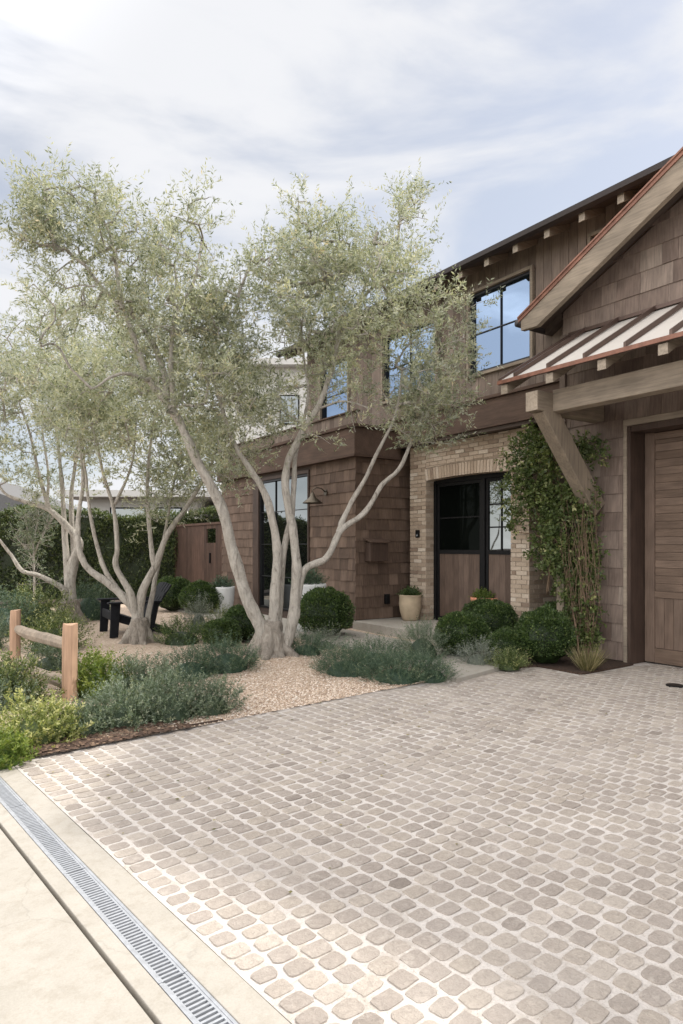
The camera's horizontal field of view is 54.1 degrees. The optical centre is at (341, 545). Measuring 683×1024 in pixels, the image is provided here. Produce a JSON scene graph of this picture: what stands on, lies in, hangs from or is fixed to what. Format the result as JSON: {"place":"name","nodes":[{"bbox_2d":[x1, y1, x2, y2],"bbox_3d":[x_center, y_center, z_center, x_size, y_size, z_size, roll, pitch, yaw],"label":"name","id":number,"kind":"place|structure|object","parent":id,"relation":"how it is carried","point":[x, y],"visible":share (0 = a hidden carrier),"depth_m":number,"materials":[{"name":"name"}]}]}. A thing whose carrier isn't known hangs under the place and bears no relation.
{"place":"outdoors","nodes":[
{"label":"outdoors","id":0,"kind":"place"},
{"bbox_2d":[0,829,153,1023],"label":"pavement","id":1,"kind":"structure","parent":0,"point":[55,968],"depth_m":2.38,"materials":[{"name":"concrete"}]},
{"bbox_2d":[0,803,191,1023],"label":"concrete strip","id":2,"kind":"object","parent":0,"point":[155,1002],"depth_m":2.58,"materials":[{"name":"beige concrete"}]},
{"bbox_2d":[0,777,25,808],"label":"drain grate","id":3,"kind":"object","parent":2,"relation":"in","point":[10,797],"visible":0.98,"depth_m":3.98,"materials":[{"name":"metal"}]},
{"bbox_2d":[6,804,86,874],"bbox_3d":[-1.551,1.514,3.467,0.108,0.033,0.996,0,0,-40],"label":"drain grate","id":4,"kind":"object","parent":2,"relation":"in","point":[55,849],"visible":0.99,"depth_m":3.40,"materials":[{"name":"metal"}]},
{"bbox_2d":[0,599,291,1023],"bbox_3d":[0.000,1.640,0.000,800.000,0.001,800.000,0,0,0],"label":"ground","id":5,"kind":"structure","parent":0,"point":[95,841],"depth_m":3.70,"materials":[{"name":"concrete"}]},
{"bbox_2d":[0,482,87,517],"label":"neighbour house","id":6,"kind":"structure","parent":5,"relation":"on","point":[14,490],"depth_m":36.68,"materials":[{"name":"paint"}]},
{"bbox_2d":[0,503,219,599],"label":"hedge","id":7,"kind":"object","parent":5,"relation":"on","point":[134,562],"visible":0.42,"depth_m":19.06,"materials":[{"name":"green plant"}]},
{"bbox_2d":[57,490,221,518],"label":"neighbour house","id":8,"kind":"structure","parent":5,"relation":"on","point":[101,502],"depth_m":25.97,"materials":[{"name":"paint"}]},
{"bbox_2d":[110,507,145,517],"bbox_3d":[-8.300,-1.100,26.007,1.400,0.800,0.086,0,0,0],"label":"window","id":9,"kind":"structure","parent":8,"relation":"in","point":[121,511],"depth_m":25.97,"materials":[{"name":"clear glass"}]},
{"bbox_2d":[156,507,181,517],"bbox_3d":[-6.700,-1.100,26.007,1.000,0.800,0.086,0,0,0],"label":"window","id":10,"kind":"structure","parent":8,"relation":"in","point":[178,508],"depth_m":25.97,"materials":[{"name":"clear glass"}]},
{"bbox_2d":[0,766,290,1023],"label":"concrete apron","id":11,"kind":"object","parent":5,"relation":"on","point":[235,995],"visible":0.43,"depth_m":2.68,"materials":[{"name":"beige concrete"}]},
{"bbox_2d":[216,358,306,491],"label":"neighbour house","id":12,"kind":"structure","parent":5,"relation":"on","point":[290,364],"depth_m":27.00,"materials":[{"name":"paint"}]},
{"bbox_2d":[280,395,298,424],"bbox_3d":[-2.100,-5.500,27.007,0.800,1.200,0.086,0,0,0],"label":"window","id":13,"kind":"structure","parent":12,"relation":"in","point":[296,402],"depth_m":26.96,"materials":[{"name":"clear glass"}]},
{"bbox_2d":[215,147,682,666],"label":"house","id":14,"kind":"structure","parent":5,"relation":"on","point":[585,332],"depth_m":9.92,"materials":[{"name":"brown wood"}]},
{"bbox_2d":[174,522,222,584],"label":"side gate","id":15,"kind":"structure","parent":14,"relation":"attached to","point":[199,556],"depth_m":18.08,"materials":[{"name":"brown wood"}]},
{"bbox_2d":[259,474,306,611],"bbox_3d":[-1.216,-0.035,14.256,0.100,2.830,2.130,0,0,-34],"label":"tall window","id":16,"kind":"structure","parent":14,"relation":"in","point":[273,487],"depth_m":14.43,"materials":[{"name":"clear glass"}]},
{"bbox_2d":[303,487,326,503],"bbox_3d":[-0.508,-0.963,12.679,0.476,0.316,0.380,0,0,-34],"label":"wall lamp","id":17,"kind":"object","parent":14,"relation":"attached to","point":[312,499],"visible":1,"depth_m":12.60,"materials":[{"name":"brown metal"}]},
{"bbox_2d":[319,353,350,419],"bbox_3d":[-0.127,-3.250,14.379,0.160,1.500,1.150,0,0,-34],"label":"window","id":18,"kind":"structure","parent":14,"relation":"in","point":[332,410],"depth_m":14.40,"materials":[{"name":"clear glass"}]},
{"bbox_2d":[363,538,390,561],"bbox_3d":[0.648,0.071,12.113,0.460,0.419,0.222,0,0,-34],"label":"mailbox","id":19,"kind":"object","parent":14,"relation":"attached to","point":[376,549],"visible":1,"depth_m":12.05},
{"bbox_2d":[384,594,389,603],"bbox_3d":[0.845,0.980,12.340,0.100,0.180,0.062,0,0,-34],"label":"outlet box","id":20,"kind":"object","parent":14,"relation":"attached to","point":[386,598],"visible":1,"depth_m":12.32,"materials":[{"name":"black plastic"}]},
{"bbox_2d":[380,315,438,404],"bbox_3d":[1.261,-3.390,12.329,0.160,1.320,1.600,0,0,-34],"label":"window","id":21,"kind":"structure","parent":14,"relation":"in","point":[386,373],"depth_m":12.64,"materials":[{"name":"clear glass"}]},
{"bbox_2d":[397,585,422,620],"bbox_3d":[1.252,1.022,12.076,0.464,0.636,0.465,0,0,32],"label":"tan pot","id":22,"kind":"object","parent":14,"relation":"on","point":[410,603],"visible":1,"depth_m":11.91,"materials":[{"name":"ceramic"}]},
{"bbox_2d":[415,530,419,537],"bbox_3d":[1.384,-0.220,12.185,0.033,0.140,0.090,0,0,-34],"label":"doorbell","id":23,"kind":"object","parent":14,"relation":"attached to","point":[417,533],"visible":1,"depth_m":12.16,"materials":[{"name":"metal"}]},
{"bbox_2d":[437,479,480,615],"bbox_3d":[2.058,0.071,11.634,0.050,2.377,1.101,0,0,-34],"label":"door","id":24,"kind":"structure","parent":14,"relation":"in","point":[458,503],"depth_m":11.66,"materials":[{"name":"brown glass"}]},
{"bbox_2d":[468,586,496,600],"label":"potted plant","id":25,"kind":"object","parent":14,"relation":"on","point":[481,592],"visible":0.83,"depth_m":11.01,"materials":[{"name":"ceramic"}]},
{"bbox_2d":[486,476,511,603],"bbox_3d":[2.602,0.071,10.830,0.050,2.377,0.671,0,0,-34],"label":"door","id":26,"kind":"structure","parent":14,"relation":"in","point":[498,541],"depth_m":10.90,"materials":[{"name":"brown glass"}]},
{"bbox_2d":[466,264,534,378],"bbox_3d":[2.498,-3.460,10.505,0.160,1.420,1.370,0,0,-34],"label":"window","id":27,"kind":"structure","parent":14,"relation":"in","point":[510,346],"depth_m":10.47,"materials":[{"name":"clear glass"}]},
{"bbox_2d":[587,227,603,244],"bbox_3d":[3.625,-3.940,8.840,0.160,0.620,0.770,0,0,-34],"label":"window","id":28,"kind":"structure","parent":14,"relation":"in","point":[589,236],"depth_m":9.08,"materials":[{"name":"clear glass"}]},
{"bbox_2d":[645,429,682,666],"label":"garage door","id":29,"kind":"structure","parent":14,"relation":"in","point":[663,450],"depth_m":8.40,"materials":[{"name":"brown wood"}]},
{"bbox_2d":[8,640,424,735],"bbox_3d":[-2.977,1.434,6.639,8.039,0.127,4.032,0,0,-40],"label":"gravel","id":30,"kind":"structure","parent":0,"point":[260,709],"depth_m":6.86,"materials":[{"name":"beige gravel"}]},
{"bbox_2d":[181,667,252,718],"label":"shrub","id":31,"kind":"object","parent":30,"relation":"on","point":[219,703],"visible":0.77,"depth_m":5.92,"materials":[{"name":"green plant"}]},
{"bbox_2d":[305,632,392,679],"bbox_3d":[0.088,1.240,7.701,1.081,0.482,1.065,0,0,0],"label":"shrub","id":32,"kind":"object","parent":30,"relation":"on","point":[343,666],"visible":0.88,"depth_m":7.58,"materials":[{"name":"green plant"}]},
{"bbox_2d":[0,604,469,766],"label":"gravel court","id":33,"kind":"object","parent":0,"point":[105,640],"visible":0.19,"depth_m":8.10,"materials":[{"name":"beige gravel"}]},
{"bbox_2d":[0,605,9,647],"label":"shrub","id":34,"kind":"object","parent":33,"relation":"on","point":[2,636],"visible":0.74,"depth_m":9.65,"materials":[{"name":"green plant"}]},
{"bbox_2d":[0,584,47,636],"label":"shrub","id":35,"kind":"object","parent":33,"relation":"on","point":[6,598],"visible":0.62,"depth_m":11.26,"materials":[{"name":"green plant"}]},
{"bbox_2d":[0,656,47,712],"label":"shrub","id":36,"kind":"object","parent":33,"relation":"on","point":[2,702],"visible":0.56,"depth_m":6.05,"materials":[{"name":"green plant"}]},
{"bbox_2d":[0,645,60,713],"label":"shrub","id":37,"kind":"object","parent":33,"relation":"on","point":[12,667],"visible":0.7,"depth_m":6.26,"materials":[{"name":"green plant"}]},
{"bbox_2d":[1,494,67,603],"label":"young tree","id":38,"kind":"object","parent":33,"relation":"on","point":[23,534],"visible":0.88,"depth_m":13.79,"materials":[{"name":"green plant"}]},
{"bbox_2d":[0,573,79,628],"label":"shrub","id":39,"kind":"object","parent":33,"relation":"on","point":[46,601],"visible":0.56,"depth_m":11.89,"materials":[{"name":"green plant"}]},
{"bbox_2d":[9,609,77,701],"bbox_3d":[-3.177,1.165,7.044,0.140,0.869,1.900,0,0,-42],"label":"rail fence","id":40,"kind":"object","parent":33,"relation":"on","point":[67,642],"visible":0.77,"depth_m":6.52,"materials":[{"name":"brown wood"}]},
{"bbox_2d":[0,688,94,747],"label":"shrub","id":41,"kind":"object","parent":33,"relation":"on","point":[41,725],"visible":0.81,"depth_m":5.06,"materials":[{"name":"green plant"}]},
{"bbox_2d":[21,642,84,670],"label":"shrub","id":42,"kind":"object","parent":33,"relation":"on","point":[49,661],"visible":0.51,"depth_m":7.94,"materials":[{"name":"green plant"}]},
{"bbox_2d":[4,603,104,652],"bbox_3d":[-4.137,1.147,9.673,1.363,0.707,1.226,0,0,-44],"label":"shrub","id":43,"kind":"object","parent":33,"relation":"on","point":[57,631],"visible":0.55,"depth_m":9.57,"materials":[{"name":"green plant"}]},
{"bbox_2d":[0,257,153,623],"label":"olive tree","id":44,"kind":"object","parent":33,"relation":"on","point":[10,362],"visible":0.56,"depth_m":12.74,"materials":[{"name":"green plant"}]},
{"bbox_2d":[52,687,125,735],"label":"shrub","id":45,"kind":"object","parent":33,"relation":"on","point":[96,728],"visible":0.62,"depth_m":5.27,"materials":[{"name":"green plant"}]},
{"bbox_2d":[52,638,138,700],"bbox_3d":[-2.422,1.201,6.665,0.854,0.599,0.895,0,0,0],"label":"shrub","id":46,"kind":"object","parent":33,"relation":"on","point":[88,670],"visible":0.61,"depth_m":6.53,"materials":[{"name":"green plant"}]},
{"bbox_2d":[76,571,115,620],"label":"shrub","id":47,"kind":"object","parent":33,"relation":"on","point":[90,606],"visible":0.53,"depth_m":13.33,"materials":[{"name":"green plant"}]},
{"bbox_2d":[69,668,165,731],"bbox_3d":[-1.867,1.271,5.620,0.895,0.468,0.812,0,0,0],"label":"shrub","id":48,"kind":"object","parent":33,"relation":"on","point":[109,691],"visible":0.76,"depth_m":5.48,"materials":[{"name":"green plant"}]},
{"bbox_2d":[19,719,222,757],"bbox_3d":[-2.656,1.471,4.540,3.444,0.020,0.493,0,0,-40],"label":"mulch","id":49,"kind":"object","parent":33,"relation":"on","point":[118,736],"visible":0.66,"depth_m":5.18,"materials":[{"name":"brown wood"}]},
{"bbox_2d":[0,723,41,769],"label":"shrub","id":50,"kind":"object","parent":49,"relation":"on","point":[14,751],"visible":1,"depth_m":4.56,"materials":[{"name":"green plant"}]},
{"bbox_2d":[97,582,172,637],"bbox_3d":[-3.517,1.063,11.433,1.090,0.866,1.080,0,0,-29],"label":"garden chair","id":51,"kind":"object","parent":33,"relation":"on","point":[114,616],"visible":0.69,"depth_m":11.21,"materials":[{"name":"black wood"}]},
{"bbox_2d":[90,646,181,695],"bbox_3d":[-2.007,1.253,6.638,0.876,0.510,0.858,0,0,-34],"label":"shrub","id":52,"kind":"object","parent":33,"relation":"on","point":[134,668],"visible":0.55,"depth_m":6.60,"materials":[{"name":"plant"}]},
{"bbox_2d":[5,295,272,644],"bbox_3d":[-3.237,-1.171,10.342,4.122,5.459,3.056,0,0,36],"label":"olive tree","id":53,"kind":"object","parent":33,"relation":"on","point":[100,409],"visible":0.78,"depth_m":10.18,"materials":[{"name":"green plant"}]},
{"bbox_2d":[118,661,212,729],"bbox_3d":[-1.512,1.246,5.801,0.870,0.516,0.894,0,0,0],"label":"shrub","id":54,"kind":"object","parent":33,"relation":"on","point":[174,704],"visible":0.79,"depth_m":5.68,"materials":[{"name":"green plant"}]},
{"bbox_2d":[149,575,190,610],"bbox_3d":[-3.875,1.080,15.261,1.032,0.824,1.042,0,0,-25],"label":"boxwood ball","id":55,"kind":"object","parent":33,"relation":"on","point":[170,602],"visible":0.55,"depth_m":14.99,"materials":[{"name":"green plant"}]},
{"bbox_2d":[147,613,208,645],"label":"shrub","id":56,"kind":"object","parent":33,"relation":"on","point":[175,636],"visible":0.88,"depth_m":10.15,"materials":[{"name":"green plant"}]},
{"bbox_2d":[151,634,228,681],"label":"shrub","id":57,"kind":"object","parent":33,"relation":"on","point":[191,666],"visible":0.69,"depth_m":7.37,"materials":[{"name":"green plant"}]},
{"bbox_2d":[176,588,218,632],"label":"shrub","id":58,"kind":"object","parent":33,"relation":"on","point":[197,616],"visible":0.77,"depth_m":11.44,"materials":[{"name":"plant"}]},
{"bbox_2d":[175,579,223,612],"bbox_3d":[-3.061,1.103,14.695,1.041,0.766,1.012,0,0,-40],"label":"boxwood ball","id":59,"kind":"object","parent":33,"relation":"on","point":[187,593],"visible":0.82,"depth_m":14.42,"materials":[{"name":"green plant"}]},
{"bbox_2d":[206,601,229,619],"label":"shrub","id":60,"kind":"object","parent":33,"relation":"on","point":[223,611],"visible":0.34,"depth_m":12.27,"materials":[{"name":"green plant"}]},
{"bbox_2d":[201,617,242,645],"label":"boxwood ball","id":61,"kind":"object","parent":33,"relation":"on","point":[223,626],"visible":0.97,"depth_m":9.66,"materials":[{"name":"green plant"}]},
{"bbox_2d":[182,629,269,673],"bbox_3d":[-1.363,1.190,7.761,1.034,0.518,0.934,0,0,33],"label":"shrub","id":62,"kind":"object","parent":33,"relation":"on","point":[237,662],"visible":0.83,"depth_m":7.64,"materials":[{"name":"green plant"}]},
{"bbox_2d":[220,603,264,640],"bbox_3d":[-1.522,1.196,10.382,0.747,0.597,0.759,0,0,34],"label":"boxwood ball","id":63,"kind":"object","parent":33,"relation":"on","point":[238,612],"visible":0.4,"depth_m":10.15,"materials":[{"name":"green plant"}]},
{"bbox_2d":[0,136,504,659],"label":"olive tree","id":64,"kind":"object","parent":33,"relation":"on","point":[218,316],"visible":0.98,"depth_m":8.31,"materials":[{"name":"green plant"}]},
{"bbox_2d":[291,627,338,656],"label":"shrub","id":65,"kind":"object","parent":33,"relation":"on","point":[307,650],"visible":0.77,"depth_m":8.62,"materials":[{"name":"green plant"}]},
{"bbox_2d":[305,621,351,648],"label":"shrub","id":66,"kind":"object","parent":33,"relation":"on","point":[330,637],"visible":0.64,"depth_m":9.63,"materials":[{"name":"plant"}]},
{"bbox_2d":[346,631,410,665],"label":"shrub","id":67,"kind":"object","parent":33,"relation":"on","point":[380,644],"visible":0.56,"depth_m":8.42,"materials":[{"name":"green plant"}]},
{"bbox_2d":[353,644,440,684],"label":"shrub","id":68,"kind":"object","parent":33,"relation":"on","point":[397,675],"visible":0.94,"depth_m":7.27,"materials":[{"name":"green plant"}]},
{"bbox_2d":[400,648,466,682],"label":"shrub","id":69,"kind":"object","parent":33,"relation":"on","point":[438,677],"visible":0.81,"depth_m":7.34,"materials":[{"name":"green plant"}]},
{"bbox_2d":[434,609,490,655],"bbox_3d":[1.614,1.179,8.981,0.816,0.639,0.807,0,0,16],"label":"boxwood ball","id":70,"kind":"object","parent":33,"relation":"on","point":[467,626],"visible":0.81,"depth_m":8.77,"materials":[{"name":"green plant"}]},
{"bbox_2d":[461,596,490,611],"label":"boxwood ball","id":71,"kind":"object","parent":33,"relation":"on","point":[471,605],"visible":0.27,"depth_m":10.69,"materials":[{"name":"green plant"}]},
{"bbox_2d":[473,598,518,632],"bbox_3d":[2.247,1.129,9.838,0.759,0.721,0.747,0,0,31],"label":"boxwood ball","id":72,"kind":"object","parent":33,"relation":"on","point":[496,614],"visible":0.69,"depth_m":9.62,"materials":[{"name":"green plant"}]},
{"bbox_2d":[261,611,352,628],"bbox_3d":[-1.790,1.530,14.704,0.330,0.120,6.651,0,0,-34],"label":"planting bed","id":73,"kind":"object","parent":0,"point":[267,613],"visible":0.13,"depth_m":14.32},
{"bbox_2d":[159,606,500,682],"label":"walkway","id":74,"kind":"structure","parent":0,"point":[472,671],"depth_m":8.87,"materials":[{"name":"concrete"}]},
{"bbox_2d":[208,574,235,611],"bbox_3d":[-2.632,1.061,14.816,0.664,0.877,0.584,0,0,0],"label":"white planter","id":75,"kind":"object","parent":74,"relation":"on","point":[226,591],"visible":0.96,"depth_m":14.63,"materials":[{"name":"ceramic"}]},
{"bbox_2d":[288,567,329,631],"bbox_3d":[-0.544,0.887,11.511,0.631,1.166,0.694,0,0,-35],"label":"white planter","id":76,"kind":"object","parent":74,"relation":"on","point":[311,584],"visible":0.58,"depth_m":11.35,"materials":[{"name":"ceramic"}]},
{"bbox_2d":[298,586,356,636],"bbox_3d":[-0.252,1.064,10.854,0.987,0.855,0.997,0,0,19],"label":"boxwood ball","id":77,"kind":"object","parent":74,"relation":"on","point":[319,606],"visible":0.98,"depth_m":10.56,"materials":[{"name":"green plant"}]},
{"bbox_2d":[390,608,457,660],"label":"shrub","id":78,"kind":"object","parent":74,"relation":"on","point":[424,643],"visible":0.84,"depth_m":8.62,"materials":[{"name":"plant"}]},
{"bbox_2d":[447,634,506,665],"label":"shrub","id":79,"kind":"object","parent":74,"relation":"on","point":[475,659],"visible":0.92,"depth_m":8.24,"materials":[{"name":"plant"}]},
{"bbox_2d":[0,0,682,508],"label":"sky","id":80,"kind":"structure","parent":0,"point":[531,110],"materials":[{"name":"white"}]},
{"bbox_2d":[15,661,682,1023],"bbox_3d":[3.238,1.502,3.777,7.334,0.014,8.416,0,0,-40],"label":"driveway","id":81,"kind":"structure","parent":0,"point":[589,1011],"depth_m":3.45,"materials":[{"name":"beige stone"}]},
{"bbox_2d":[53,679,682,892],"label":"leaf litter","id":82,"kind":"object","parent":81,"relation":"on","point":[290,891],"visible":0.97,"depth_m":4.46,"materials":[{"name":"brown plant"}]},
{"bbox_2d":[666,683,682,687],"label":"drain cover","id":83,"kind":"object","parent":81,"relation":"on","point":[676,685],"visible":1,"depth_m":7.11,"materials":[{"name":"black metal"}]},
{"bbox_2d":[471,651,633,674],"bbox_3d":[3.016,1.540,9.117,2.780,0.120,1.990,0,0,-34],"label":"planting bed","id":84,"kind":"object","parent":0,"point":[565,664],"visible":0.25,"depth_m":8.27,"materials":[{"name":"brown soil"}]},
{"bbox_2d":[483,625,525,660],"bbox_3d":[2.098,1.260,8.592,0.588,0.479,0.572,0,0,3],"label":"boxwood ball","id":85,"kind":"object","parent":84,"relation":"on","point":[507,635],"visible":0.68,"depth_m":8.43,"materials":[{"name":"green plant"}]},
{"bbox_2d":[483,641,531,670],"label":"shrub","id":86,"kind":"object","parent":84,"relation":"on","point":[507,664],"visible":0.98,"depth_m":7.98,"materials":[{"name":"green plant"}]},
{"bbox_2d":[514,603,578,663],"bbox_3d":[2.572,1.103,8.487,0.814,0.766,0.837,0,0,0],"label":"boxwood ball","id":87,"kind":"object","parent":84,"relation":"on","point":[547,636],"visible":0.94,"depth_m":8.23,"materials":[{"name":"green plant"}]},
{"bbox_2d":[544,599,556,609],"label":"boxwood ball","id":88,"kind":"object","parent":84,"relation":"on","point":[552,603],"visible":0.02,"depth_m":9.78,"materials":[{"name":"green plant"}]},
{"bbox_2d":[554,487,568,654],"bbox_3d":[3.022,0.355,9.127,0.170,2.290,0.170,0,0,-34],"label":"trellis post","id":89,"kind":"object","parent":84,"relation":"on","point":[559,607],"visible":0.11,"depth_m":9.09,"materials":[{"name":"brown wood"}]},
{"bbox_2d":[493,416,611,658],"bbox_3d":[2.795,-0.134,9.141,0.768,3.362,1.972,0,0,-33],"label":"climbing vine","id":90,"kind":"object","parent":89,"relation":"attached to","point":[588,555],"visible":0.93,"depth_m":8.90,"materials":[{"name":"green plant"}]},
{"bbox_2d":[564,643,614,671],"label":"grass tuft","id":91,"kind":"object","parent":84,"relation":"on","point":[591,663],"visible":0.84,"depth_m":7.89,"materials":[{"name":"green plant"}]},
{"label":"drain channel bed","id":92,"kind":"structure","parent":0,"visible":0},
{"bbox_2d":[63,867,186,984],"bbox_3d":[-0.906,1.514,2.703,0.108,0.033,0.996,0,0,-40],"label":"drain grate","id":93,"kind":"object","parent":92,"relation":"in","point":[156,959],"visible":0.96,"depth_m":2.62,"materials":[{"name":"metal"}]},
{"bbox_2d":[159,971,237,1023],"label":"drain grate","id":94,"kind":"object","parent":92,"relation":"in","point":[192,998],"visible":1,"depth_m":2.20,"materials":[{"name":"metal"}]}
]}

